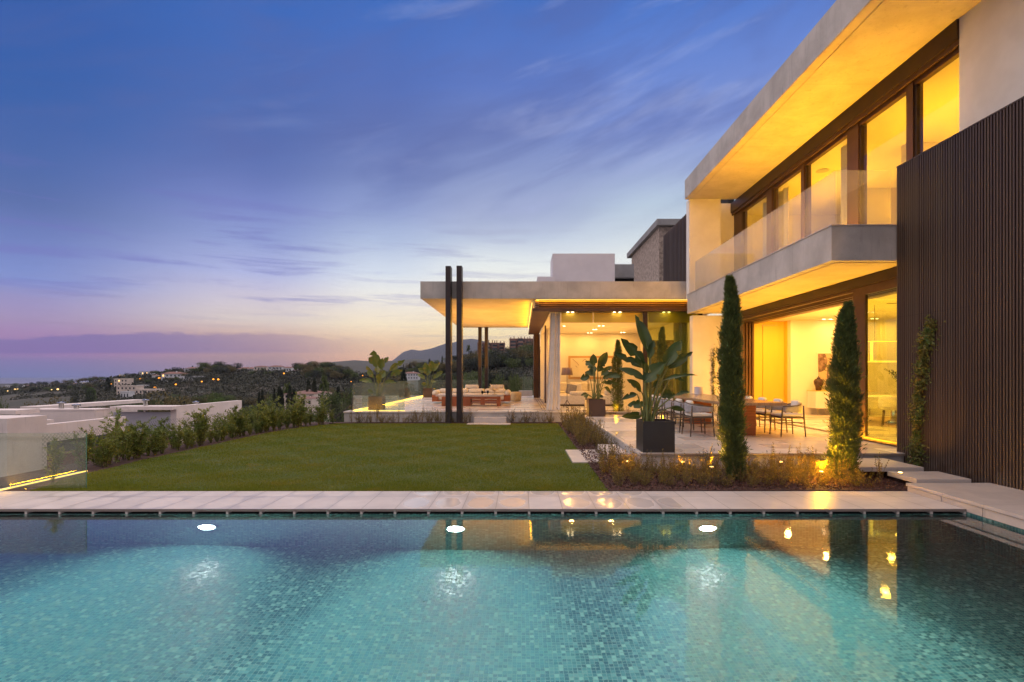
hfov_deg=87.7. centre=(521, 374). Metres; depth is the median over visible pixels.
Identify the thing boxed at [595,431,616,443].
shrub
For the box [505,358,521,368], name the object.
tree
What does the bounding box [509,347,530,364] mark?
tree
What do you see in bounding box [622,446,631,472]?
shrub
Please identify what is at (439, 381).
tree
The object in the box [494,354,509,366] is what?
tree
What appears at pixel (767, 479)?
shrub
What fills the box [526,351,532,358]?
tree
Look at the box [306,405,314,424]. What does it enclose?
hedge shrub
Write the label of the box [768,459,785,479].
shrub
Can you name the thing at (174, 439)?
hedge shrub
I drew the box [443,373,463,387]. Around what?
tree
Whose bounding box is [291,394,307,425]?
hedge shrub
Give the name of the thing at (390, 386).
tree
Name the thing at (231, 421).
hedge shrub
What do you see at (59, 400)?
tree
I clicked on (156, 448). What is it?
hedge shrub
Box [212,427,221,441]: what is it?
hedge shrub
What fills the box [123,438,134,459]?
hedge shrub
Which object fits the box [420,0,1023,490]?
villa
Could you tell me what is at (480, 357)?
steel post
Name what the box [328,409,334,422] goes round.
hedge shrub
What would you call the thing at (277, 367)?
house
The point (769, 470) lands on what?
shrub
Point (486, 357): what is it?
steel post
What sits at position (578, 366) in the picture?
picture
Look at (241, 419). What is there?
hedge shrub
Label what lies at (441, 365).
tree
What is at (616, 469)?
shrub
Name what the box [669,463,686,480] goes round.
shrub
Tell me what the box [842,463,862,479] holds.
shrub
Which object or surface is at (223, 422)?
hedge shrub
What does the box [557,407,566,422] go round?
shrub
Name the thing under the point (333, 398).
tree
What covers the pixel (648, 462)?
shrub
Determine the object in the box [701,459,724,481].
shrub
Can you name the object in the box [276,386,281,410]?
cypress
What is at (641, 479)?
shrub
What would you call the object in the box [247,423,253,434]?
hedge shrub
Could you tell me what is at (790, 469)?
shrub
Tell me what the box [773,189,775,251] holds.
window
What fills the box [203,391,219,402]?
tree
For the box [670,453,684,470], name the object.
shrub
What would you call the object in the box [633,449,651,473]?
shrub
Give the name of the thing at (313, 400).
house
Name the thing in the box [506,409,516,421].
shrub
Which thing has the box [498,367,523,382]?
tree
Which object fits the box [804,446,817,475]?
shrub
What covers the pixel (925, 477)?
stepping slab
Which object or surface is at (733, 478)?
shrub
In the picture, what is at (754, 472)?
shrub
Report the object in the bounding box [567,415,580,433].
shrub
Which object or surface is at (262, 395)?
cypress
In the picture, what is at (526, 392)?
glass balustrade
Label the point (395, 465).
lawn
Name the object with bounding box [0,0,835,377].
sky
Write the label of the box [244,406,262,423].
pine tree
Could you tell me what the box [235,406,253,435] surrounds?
hedge shrub
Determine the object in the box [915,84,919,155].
window frame
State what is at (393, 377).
tree
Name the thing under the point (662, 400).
dining chair
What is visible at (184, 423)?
hedge shrub
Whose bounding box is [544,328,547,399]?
curtain
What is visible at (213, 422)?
hedge shrub
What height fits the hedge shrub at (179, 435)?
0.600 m
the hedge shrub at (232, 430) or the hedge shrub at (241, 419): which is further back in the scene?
the hedge shrub at (241, 419)
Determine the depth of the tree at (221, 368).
448.21 m
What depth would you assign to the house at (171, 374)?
473.73 m
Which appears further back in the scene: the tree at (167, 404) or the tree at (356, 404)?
the tree at (167, 404)
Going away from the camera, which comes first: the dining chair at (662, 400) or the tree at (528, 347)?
the dining chair at (662, 400)
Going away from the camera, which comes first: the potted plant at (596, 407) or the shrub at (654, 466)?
the shrub at (654, 466)
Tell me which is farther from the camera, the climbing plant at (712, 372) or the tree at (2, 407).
the tree at (2, 407)
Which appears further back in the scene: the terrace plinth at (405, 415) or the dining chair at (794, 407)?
the terrace plinth at (405, 415)
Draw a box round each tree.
[0,397,9,408]
[34,397,55,405]
[48,396,72,404]
[69,389,79,402]
[78,387,94,407]
[85,387,96,401]
[92,398,121,407]
[95,382,104,387]
[140,390,191,411]
[148,398,180,411]
[186,397,202,404]
[191,394,207,403]
[198,361,210,368]
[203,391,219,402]
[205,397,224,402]
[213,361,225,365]
[218,366,230,373]
[219,395,235,400]
[233,362,242,368]
[239,399,251,406]
[242,397,256,405]
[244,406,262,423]
[265,392,276,405]
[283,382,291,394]
[298,362,311,368]
[300,366,312,377]
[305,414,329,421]
[313,370,321,375]
[316,389,343,421]
[318,367,326,375]
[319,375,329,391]
[323,367,334,379]
[330,370,343,380]
[331,366,349,378]
[338,386,366,421]
[341,369,354,377]
[342,387,364,398]
[349,373,358,379]
[371,377,386,389]
[382,379,398,396]
[384,375,400,390]
[399,381,417,398]
[419,378,441,394]
[421,375,444,387]
[438,362,444,374]
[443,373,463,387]
[452,373,469,387]
[463,352,476,369]
[463,358,475,369]
[463,375,476,383]
[465,357,477,369]
[467,367,488,392]
[477,352,492,365]
[488,371,505,381]
[488,375,497,385]
[489,356,500,369]
[489,374,506,389]
[491,348,506,366]
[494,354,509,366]
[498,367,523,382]
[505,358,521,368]
[507,373,520,391]
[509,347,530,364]
[515,377,532,391]
[517,341,532,351]
[517,357,526,364]
[519,345,532,357]
[520,373,532,392]
[525,358,532,368]
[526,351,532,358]
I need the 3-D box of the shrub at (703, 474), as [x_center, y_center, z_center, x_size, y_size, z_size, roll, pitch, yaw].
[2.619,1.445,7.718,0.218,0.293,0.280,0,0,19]
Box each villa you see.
[0,399,241,476]
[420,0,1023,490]
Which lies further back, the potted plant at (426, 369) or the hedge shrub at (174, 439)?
the potted plant at (426, 369)
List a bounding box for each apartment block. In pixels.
[477,340,504,354]
[509,336,532,350]
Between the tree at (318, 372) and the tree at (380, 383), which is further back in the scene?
the tree at (318, 372)
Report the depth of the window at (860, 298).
10.63 m
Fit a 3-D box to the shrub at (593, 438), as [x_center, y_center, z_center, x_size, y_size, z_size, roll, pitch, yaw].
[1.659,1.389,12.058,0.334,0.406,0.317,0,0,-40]
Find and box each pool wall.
[0,513,961,513]
[966,512,1023,531]
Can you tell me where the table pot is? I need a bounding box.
[694,387,702,394]
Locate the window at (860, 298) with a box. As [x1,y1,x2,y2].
[853,281,896,446]
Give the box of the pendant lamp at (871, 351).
[868,305,896,361]
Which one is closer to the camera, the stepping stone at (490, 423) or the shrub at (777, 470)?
the shrub at (777, 470)
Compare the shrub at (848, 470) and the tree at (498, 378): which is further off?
the tree at (498, 378)
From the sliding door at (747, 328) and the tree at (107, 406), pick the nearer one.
the sliding door at (747, 328)
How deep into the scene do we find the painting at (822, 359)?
17.82 m
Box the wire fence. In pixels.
[42,398,352,469]
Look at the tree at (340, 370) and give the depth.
375.89 m
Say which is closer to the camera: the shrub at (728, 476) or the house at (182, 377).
the shrub at (728, 476)
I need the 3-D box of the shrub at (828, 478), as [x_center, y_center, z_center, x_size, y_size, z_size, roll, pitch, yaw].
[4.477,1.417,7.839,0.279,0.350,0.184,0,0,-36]
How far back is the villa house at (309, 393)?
92.85 m
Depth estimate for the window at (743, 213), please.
17.20 m
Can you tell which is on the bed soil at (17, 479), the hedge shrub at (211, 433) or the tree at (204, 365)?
the hedge shrub at (211, 433)
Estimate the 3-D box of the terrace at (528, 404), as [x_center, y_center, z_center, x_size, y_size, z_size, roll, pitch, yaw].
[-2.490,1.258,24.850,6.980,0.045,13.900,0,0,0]
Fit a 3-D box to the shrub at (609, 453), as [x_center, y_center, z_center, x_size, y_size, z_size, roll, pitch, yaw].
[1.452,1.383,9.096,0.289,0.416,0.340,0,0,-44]
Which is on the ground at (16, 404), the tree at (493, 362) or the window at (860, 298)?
the tree at (493, 362)
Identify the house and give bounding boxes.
[114,378,133,387]
[116,386,143,394]
[120,391,134,398]
[134,389,166,394]
[139,371,161,374]
[161,371,187,381]
[181,376,203,379]
[238,366,253,371]
[254,365,268,369]
[268,365,284,370]
[283,366,293,371]
[284,389,331,421]
[298,396,319,419]
[402,371,419,392]
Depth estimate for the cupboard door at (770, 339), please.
18.30 m
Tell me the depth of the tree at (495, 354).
288.52 m
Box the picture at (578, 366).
[568,356,613,378]
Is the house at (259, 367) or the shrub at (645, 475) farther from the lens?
the house at (259, 367)
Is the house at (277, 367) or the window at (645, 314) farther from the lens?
the house at (277, 367)
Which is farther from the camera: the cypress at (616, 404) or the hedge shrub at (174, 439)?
the cypress at (616, 404)
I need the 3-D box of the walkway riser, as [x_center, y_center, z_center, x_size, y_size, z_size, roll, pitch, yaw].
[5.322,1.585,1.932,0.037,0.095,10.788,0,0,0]
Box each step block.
[474,417,505,422]
[598,444,628,460]
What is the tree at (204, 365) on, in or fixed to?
on the ground at (16, 404)
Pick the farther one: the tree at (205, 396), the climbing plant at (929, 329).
the tree at (205, 396)
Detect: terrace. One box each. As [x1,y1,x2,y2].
[343,395,549,412]
[551,411,659,412]
[583,415,904,455]
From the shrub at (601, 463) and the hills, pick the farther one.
the hills
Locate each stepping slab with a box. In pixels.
[820,458,923,471]
[887,471,970,482]
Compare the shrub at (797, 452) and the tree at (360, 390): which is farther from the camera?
the tree at (360, 390)
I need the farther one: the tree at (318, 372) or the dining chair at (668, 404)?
the tree at (318, 372)
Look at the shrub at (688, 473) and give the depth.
7.86 m
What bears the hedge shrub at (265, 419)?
on the bed soil at (17, 479)
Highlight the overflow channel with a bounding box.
[0,512,960,512]
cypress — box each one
[104,377,111,391]
[260,389,264,406]
[273,387,275,406]
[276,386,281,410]
[280,390,284,421]
[286,385,291,419]
[291,389,295,404]
[306,378,310,391]
[312,377,316,391]
[334,386,341,421]
[398,369,408,399]
[610,339,625,410]
[655,326,673,411]
[712,274,752,478]
[820,300,871,477]
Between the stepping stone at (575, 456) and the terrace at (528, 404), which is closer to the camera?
the stepping stone at (575, 456)
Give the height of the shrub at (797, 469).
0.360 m
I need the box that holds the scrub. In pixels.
[0,361,532,422]
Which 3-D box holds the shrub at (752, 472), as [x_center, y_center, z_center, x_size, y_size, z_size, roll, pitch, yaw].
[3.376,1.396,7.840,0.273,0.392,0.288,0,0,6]
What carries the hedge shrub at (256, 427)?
on the bed soil at (17, 479)
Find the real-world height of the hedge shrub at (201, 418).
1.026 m
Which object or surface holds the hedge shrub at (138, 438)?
on the bed soil at (17, 479)
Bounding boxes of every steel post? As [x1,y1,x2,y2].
[445,266,451,422]
[456,266,462,422]
[478,327,481,387]
[485,327,487,388]
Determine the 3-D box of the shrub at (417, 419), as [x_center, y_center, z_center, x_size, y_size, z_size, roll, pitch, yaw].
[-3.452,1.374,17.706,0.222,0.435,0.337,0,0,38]
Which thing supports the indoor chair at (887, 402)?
on the rug
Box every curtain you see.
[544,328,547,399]
[545,313,559,409]
[674,323,686,401]
[763,186,788,256]
[841,144,846,223]
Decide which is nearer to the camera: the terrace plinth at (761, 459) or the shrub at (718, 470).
the shrub at (718, 470)
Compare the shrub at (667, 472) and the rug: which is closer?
the shrub at (667, 472)
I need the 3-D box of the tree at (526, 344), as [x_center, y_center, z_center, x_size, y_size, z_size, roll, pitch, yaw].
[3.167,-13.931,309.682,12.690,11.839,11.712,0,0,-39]
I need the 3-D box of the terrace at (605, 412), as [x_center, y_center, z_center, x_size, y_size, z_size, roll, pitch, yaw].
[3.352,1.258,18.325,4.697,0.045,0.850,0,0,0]
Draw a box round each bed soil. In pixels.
[0,423,328,490]
[329,422,557,423]
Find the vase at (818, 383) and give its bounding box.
[813,376,823,390]
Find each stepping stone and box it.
[467,423,510,424]
[566,450,606,462]
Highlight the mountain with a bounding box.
[392,339,507,361]
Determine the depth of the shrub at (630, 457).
8.24 m
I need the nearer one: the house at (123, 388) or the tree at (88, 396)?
the tree at (88, 396)
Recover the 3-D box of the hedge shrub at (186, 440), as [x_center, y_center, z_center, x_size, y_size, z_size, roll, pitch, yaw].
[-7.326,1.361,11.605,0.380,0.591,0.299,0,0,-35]
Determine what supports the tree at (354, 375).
on the ground at (16, 404)
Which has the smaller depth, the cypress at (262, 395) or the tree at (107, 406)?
the tree at (107, 406)
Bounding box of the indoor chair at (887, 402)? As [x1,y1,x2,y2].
[878,394,896,426]
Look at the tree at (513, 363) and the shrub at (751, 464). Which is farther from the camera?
the tree at (513, 363)
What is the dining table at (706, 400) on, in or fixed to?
on the terrace at (761, 442)
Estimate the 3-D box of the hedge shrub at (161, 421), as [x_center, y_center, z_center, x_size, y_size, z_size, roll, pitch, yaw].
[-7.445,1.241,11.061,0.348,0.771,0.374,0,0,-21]
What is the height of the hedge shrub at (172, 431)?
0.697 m
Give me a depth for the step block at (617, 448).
10.41 m
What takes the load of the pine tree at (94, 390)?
on the ground at (16, 404)
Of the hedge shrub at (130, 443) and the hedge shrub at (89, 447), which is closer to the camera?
the hedge shrub at (89, 447)
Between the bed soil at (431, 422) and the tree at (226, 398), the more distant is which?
the tree at (226, 398)
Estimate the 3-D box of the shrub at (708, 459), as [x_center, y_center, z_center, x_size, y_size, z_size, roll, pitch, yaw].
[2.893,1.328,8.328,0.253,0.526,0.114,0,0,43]
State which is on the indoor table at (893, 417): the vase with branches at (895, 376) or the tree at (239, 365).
the vase with branches at (895, 376)
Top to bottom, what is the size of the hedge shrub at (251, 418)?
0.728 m
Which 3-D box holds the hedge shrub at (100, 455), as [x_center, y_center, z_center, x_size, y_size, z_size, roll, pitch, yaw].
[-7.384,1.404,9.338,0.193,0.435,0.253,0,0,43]
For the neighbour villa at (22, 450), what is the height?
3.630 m
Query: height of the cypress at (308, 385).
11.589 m
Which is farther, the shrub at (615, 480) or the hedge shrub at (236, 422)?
the hedge shrub at (236, 422)
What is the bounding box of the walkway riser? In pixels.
[908,487,1023,528]
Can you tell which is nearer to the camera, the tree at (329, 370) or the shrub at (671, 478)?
the shrub at (671, 478)
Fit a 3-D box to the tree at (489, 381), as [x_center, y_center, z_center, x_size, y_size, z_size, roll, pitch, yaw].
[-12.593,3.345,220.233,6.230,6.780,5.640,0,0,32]
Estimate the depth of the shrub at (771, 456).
8.36 m
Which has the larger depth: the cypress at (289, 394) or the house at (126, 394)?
the house at (126, 394)
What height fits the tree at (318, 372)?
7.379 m
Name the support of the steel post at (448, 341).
on the bed soil at (431, 422)
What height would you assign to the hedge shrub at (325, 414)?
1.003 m
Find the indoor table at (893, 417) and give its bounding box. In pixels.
[868,395,896,423]
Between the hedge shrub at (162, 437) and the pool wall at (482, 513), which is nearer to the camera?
the pool wall at (482, 513)
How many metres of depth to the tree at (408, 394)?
94.83 m
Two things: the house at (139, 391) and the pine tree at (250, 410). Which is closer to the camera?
the pine tree at (250, 410)
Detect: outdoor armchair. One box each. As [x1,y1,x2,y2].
[465,385,478,392]
[490,385,503,387]
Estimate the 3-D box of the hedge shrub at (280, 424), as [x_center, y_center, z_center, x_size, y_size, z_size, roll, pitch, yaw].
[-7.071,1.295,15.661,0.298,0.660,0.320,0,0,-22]
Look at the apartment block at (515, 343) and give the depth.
317.50 m
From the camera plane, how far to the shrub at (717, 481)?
7.58 m
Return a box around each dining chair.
[656,396,681,425]
[663,398,690,426]
[672,399,701,432]
[681,400,714,436]
[756,397,769,426]
[756,399,787,432]
[769,400,805,436]
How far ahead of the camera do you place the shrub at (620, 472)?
7.93 m
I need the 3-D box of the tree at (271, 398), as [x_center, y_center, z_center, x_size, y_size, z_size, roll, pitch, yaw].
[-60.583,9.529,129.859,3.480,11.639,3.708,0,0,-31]
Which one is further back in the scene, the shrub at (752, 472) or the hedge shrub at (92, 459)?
the hedge shrub at (92, 459)
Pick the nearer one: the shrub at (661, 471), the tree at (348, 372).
the shrub at (661, 471)
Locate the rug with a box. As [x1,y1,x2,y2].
[868,417,896,427]
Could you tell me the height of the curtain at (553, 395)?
3.380 m
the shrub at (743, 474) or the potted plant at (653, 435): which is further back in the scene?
the potted plant at (653, 435)
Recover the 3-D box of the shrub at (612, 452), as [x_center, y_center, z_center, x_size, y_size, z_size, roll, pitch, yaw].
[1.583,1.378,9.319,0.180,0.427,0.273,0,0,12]
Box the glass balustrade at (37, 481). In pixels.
[0,433,87,490]
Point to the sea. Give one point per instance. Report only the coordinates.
(17, 380)
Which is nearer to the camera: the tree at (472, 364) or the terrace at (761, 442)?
the terrace at (761, 442)
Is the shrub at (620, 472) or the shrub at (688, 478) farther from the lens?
the shrub at (620, 472)
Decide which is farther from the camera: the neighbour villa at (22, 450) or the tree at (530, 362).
the tree at (530, 362)
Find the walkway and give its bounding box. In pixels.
[906,483,1023,519]
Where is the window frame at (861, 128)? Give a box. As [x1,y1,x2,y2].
[859,91,906,223]
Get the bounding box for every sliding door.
[533,334,539,397]
[545,325,545,402]
[740,323,753,398]
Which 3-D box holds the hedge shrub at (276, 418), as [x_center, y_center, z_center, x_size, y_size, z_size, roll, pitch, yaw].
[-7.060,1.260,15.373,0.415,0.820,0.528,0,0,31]
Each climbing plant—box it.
[708,347,719,410]
[900,314,945,466]
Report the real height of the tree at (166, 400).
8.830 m
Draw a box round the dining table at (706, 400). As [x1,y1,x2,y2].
[659,394,786,435]
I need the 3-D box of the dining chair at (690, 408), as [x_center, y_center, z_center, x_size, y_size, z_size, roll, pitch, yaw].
[3.843,0.941,11.630,0.553,0.761,0.598,0,0,-2]
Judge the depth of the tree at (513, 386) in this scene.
44.85 m
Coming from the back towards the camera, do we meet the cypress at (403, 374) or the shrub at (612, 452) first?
the cypress at (403, 374)
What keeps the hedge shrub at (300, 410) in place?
on the bed soil at (17, 479)
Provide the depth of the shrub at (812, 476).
8.10 m
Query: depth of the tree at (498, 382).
52.07 m
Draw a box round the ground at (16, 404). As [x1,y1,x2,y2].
[0,364,532,421]
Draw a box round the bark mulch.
[558,423,911,490]
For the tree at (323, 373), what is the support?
on the ground at (16, 404)
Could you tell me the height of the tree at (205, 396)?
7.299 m
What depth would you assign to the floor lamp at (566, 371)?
19.74 m
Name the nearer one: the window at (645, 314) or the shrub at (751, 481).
the shrub at (751, 481)
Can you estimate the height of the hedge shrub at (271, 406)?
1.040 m
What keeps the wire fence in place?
on the bed soil at (17, 479)
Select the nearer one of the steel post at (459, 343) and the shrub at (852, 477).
the shrub at (852, 477)
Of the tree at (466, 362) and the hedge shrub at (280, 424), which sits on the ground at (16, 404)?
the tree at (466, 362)
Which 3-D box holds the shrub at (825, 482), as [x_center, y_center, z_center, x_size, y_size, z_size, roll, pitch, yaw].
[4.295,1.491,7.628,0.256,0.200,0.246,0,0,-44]
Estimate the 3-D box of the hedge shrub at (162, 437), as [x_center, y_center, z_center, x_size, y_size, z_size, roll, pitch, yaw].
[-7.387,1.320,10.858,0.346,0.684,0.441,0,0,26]
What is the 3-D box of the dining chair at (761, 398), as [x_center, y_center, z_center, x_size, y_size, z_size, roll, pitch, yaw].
[5.797,0.941,13.221,0.553,0.761,0.598,0,0,-2]
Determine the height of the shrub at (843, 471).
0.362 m
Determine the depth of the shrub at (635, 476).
7.86 m
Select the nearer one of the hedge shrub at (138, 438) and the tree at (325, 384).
the hedge shrub at (138, 438)
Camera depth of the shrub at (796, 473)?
8.05 m
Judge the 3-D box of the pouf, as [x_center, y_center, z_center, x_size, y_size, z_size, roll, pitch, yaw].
[-0.260,1.015,25.000,0.524,0.440,0.524,0,0,0]
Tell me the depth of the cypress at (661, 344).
17.99 m
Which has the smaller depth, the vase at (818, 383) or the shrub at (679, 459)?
the shrub at (679, 459)
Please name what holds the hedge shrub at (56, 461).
on the bed soil at (17, 479)
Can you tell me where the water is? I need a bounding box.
[0,514,1023,681]
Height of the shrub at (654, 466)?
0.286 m
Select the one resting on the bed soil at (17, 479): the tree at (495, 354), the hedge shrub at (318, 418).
the hedge shrub at (318, 418)
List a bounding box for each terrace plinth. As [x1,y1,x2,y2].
[344,413,670,421]
[585,418,903,468]
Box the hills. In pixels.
[328,359,444,373]
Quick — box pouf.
[511,392,520,400]
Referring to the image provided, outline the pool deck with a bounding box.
[0,491,965,511]
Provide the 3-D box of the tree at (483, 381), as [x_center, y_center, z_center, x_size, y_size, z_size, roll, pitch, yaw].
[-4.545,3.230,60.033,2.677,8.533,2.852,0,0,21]
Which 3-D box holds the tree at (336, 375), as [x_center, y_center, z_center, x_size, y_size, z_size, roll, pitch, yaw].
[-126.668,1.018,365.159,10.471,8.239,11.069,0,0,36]
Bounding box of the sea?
[0,378,104,383]
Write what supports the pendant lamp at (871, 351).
hanging from the villa at (916, 106)
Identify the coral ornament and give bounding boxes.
[489,384,499,394]
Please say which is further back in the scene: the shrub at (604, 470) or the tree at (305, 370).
the tree at (305, 370)
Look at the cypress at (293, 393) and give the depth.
87.82 m
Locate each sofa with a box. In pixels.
[432,388,510,401]
[560,382,606,399]
[560,391,584,405]
[600,390,623,405]
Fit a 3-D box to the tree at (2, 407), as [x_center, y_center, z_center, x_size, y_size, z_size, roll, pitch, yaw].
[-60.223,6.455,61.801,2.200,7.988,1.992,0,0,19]
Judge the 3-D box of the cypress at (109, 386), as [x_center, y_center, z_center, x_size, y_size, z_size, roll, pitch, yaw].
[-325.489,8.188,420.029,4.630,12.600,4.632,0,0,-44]
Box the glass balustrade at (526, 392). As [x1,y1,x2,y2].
[519,390,531,395]
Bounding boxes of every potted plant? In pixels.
[359,350,404,409]
[417,361,442,396]
[580,352,620,416]
[614,315,697,452]
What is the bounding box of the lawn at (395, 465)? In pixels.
[35,424,606,490]
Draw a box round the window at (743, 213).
[742,212,744,266]
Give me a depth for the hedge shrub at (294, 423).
16.13 m
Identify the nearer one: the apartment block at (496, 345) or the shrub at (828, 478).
the shrub at (828, 478)
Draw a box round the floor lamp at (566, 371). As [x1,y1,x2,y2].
[561,368,572,406]
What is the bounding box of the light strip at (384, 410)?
[353,396,419,410]
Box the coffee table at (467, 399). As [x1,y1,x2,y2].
[436,394,503,405]
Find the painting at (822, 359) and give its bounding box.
[816,352,832,385]
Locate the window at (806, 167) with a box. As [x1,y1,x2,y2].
[805,165,807,236]
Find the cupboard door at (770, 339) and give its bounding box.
[754,321,786,412]
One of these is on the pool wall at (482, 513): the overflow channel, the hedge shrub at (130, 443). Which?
the overflow channel
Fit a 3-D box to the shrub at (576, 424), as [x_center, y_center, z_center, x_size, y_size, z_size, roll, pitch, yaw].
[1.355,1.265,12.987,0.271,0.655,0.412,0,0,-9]
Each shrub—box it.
[43,437,69,482]
[65,425,96,469]
[84,432,104,464]
[92,418,128,464]
[92,446,105,466]
[94,435,120,466]
[100,407,135,462]
[121,423,141,458]
[122,416,156,458]
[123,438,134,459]
[124,426,149,457]
[143,434,156,455]
[145,425,162,454]
[150,424,170,453]
[153,416,171,449]
[163,420,180,448]
[169,431,177,449]
[173,423,187,450]
[175,425,193,448]
[178,417,192,445]
[184,404,213,442]
[185,427,197,447]
[193,408,211,445]
[206,423,216,442]
[210,416,221,438]
[212,415,232,440]
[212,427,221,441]
[215,412,229,439]
[225,409,237,437]
[226,405,242,436]
[229,423,236,437]
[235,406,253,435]
[236,407,248,436]
[244,412,255,432]
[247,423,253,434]
[250,405,269,432]
[252,419,259,433]
[256,400,273,431]
[258,396,280,430]
[270,404,282,430]
[276,408,285,429]
[277,402,294,428]
[287,389,309,427]
[287,403,298,427]
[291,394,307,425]
[303,412,309,425]
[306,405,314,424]
[311,402,328,424]
[315,396,330,423]
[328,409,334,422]
[414,410,420,422]
[434,409,443,422]
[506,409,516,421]
[544,411,553,422]
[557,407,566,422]
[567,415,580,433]
[572,414,583,436]
[572,421,584,438]
[575,425,592,446]
[576,427,587,442]
[577,413,590,425]
[579,420,596,437]
[585,427,603,444]
[591,419,604,448]
[593,433,614,462]
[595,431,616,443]
[595,451,614,471]
[597,443,615,465]
[597,452,612,473]
[598,442,603,474]
[604,439,619,459]
[607,443,616,462]
[610,446,615,470]
[610,455,627,482]
[611,471,624,486]
[612,466,627,477]
[613,442,632,462]
[619,459,634,477]
[620,459,641,479]
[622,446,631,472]
[627,444,635,474]
[627,458,643,475]
[628,465,644,481]
[628,471,639,484]
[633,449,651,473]
[634,467,654,483]
[636,470,650,485]
[640,465,659,478]
[644,455,654,470]
[647,454,665,468]
[648,457,661,474]
[655,459,667,480]
[658,469,669,483]
[660,449,671,470]
[660,460,677,478]
[660,473,673,485]
[663,468,679,485]
[666,453,685,476]
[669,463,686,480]
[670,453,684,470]
[678,456,690,470]
[679,464,695,481]
[682,464,691,484]
[689,468,700,480]
[692,456,705,476]
[694,449,714,471]
[694,469,712,485]
[695,468,709,481]
[698,445,712,474]
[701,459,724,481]
[702,452,720,474]
[708,464,726,485]
[711,464,725,479]
[713,467,738,486]
[719,467,732,483]
[732,460,750,481]
[742,473,760,486]
[744,452,758,479]
[745,458,761,481]
[746,467,765,483]
[758,467,778,484]
[759,456,776,479]
[762,461,779,479]
[763,445,776,469]
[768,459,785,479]
[770,457,788,474]
[776,456,795,481]
[778,460,790,484]
[785,453,804,478]
[788,470,807,484]
[793,461,810,482]
[794,456,808,475]
[795,464,816,485]
[796,443,806,470]
[799,446,817,467]
[803,456,824,478]
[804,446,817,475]
[813,471,828,484]
[814,461,827,481]
[820,460,835,481]
[827,455,845,480]
[829,461,850,485]
[841,459,859,481]
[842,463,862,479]
[843,470,868,486]
[849,464,865,485]
[854,470,878,486]
[874,452,888,483]
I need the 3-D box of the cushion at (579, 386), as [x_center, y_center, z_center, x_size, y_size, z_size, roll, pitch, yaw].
[2.330,0.591,22.400,0.420,0.420,0.140,-8,-12,0]
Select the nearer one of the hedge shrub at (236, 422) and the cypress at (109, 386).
the hedge shrub at (236, 422)
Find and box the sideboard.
[807,390,877,414]
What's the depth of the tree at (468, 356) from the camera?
299.07 m
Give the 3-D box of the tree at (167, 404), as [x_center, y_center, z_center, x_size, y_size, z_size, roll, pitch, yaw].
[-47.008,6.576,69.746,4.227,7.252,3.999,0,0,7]
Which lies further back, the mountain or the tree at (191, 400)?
the mountain
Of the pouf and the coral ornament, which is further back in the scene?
the pouf
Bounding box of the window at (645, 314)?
[643,312,702,410]
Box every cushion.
[566,383,576,393]
[573,383,581,390]
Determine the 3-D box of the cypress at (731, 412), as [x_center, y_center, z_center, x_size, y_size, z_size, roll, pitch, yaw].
[3.173,0.046,8.043,0.601,3.168,0.573,0,0,0]
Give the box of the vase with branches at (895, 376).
[884,368,896,380]
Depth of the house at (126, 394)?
327.82 m
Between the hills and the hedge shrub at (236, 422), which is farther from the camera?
the hills
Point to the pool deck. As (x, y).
(458, 501)
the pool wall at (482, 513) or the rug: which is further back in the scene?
the rug
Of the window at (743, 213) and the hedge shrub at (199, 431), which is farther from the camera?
the window at (743, 213)
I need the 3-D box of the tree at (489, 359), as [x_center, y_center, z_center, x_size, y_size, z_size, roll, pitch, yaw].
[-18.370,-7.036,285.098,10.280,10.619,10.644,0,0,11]
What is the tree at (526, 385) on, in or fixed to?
on the ground at (16, 404)
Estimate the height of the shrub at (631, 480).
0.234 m
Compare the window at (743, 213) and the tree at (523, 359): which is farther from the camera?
the tree at (523, 359)

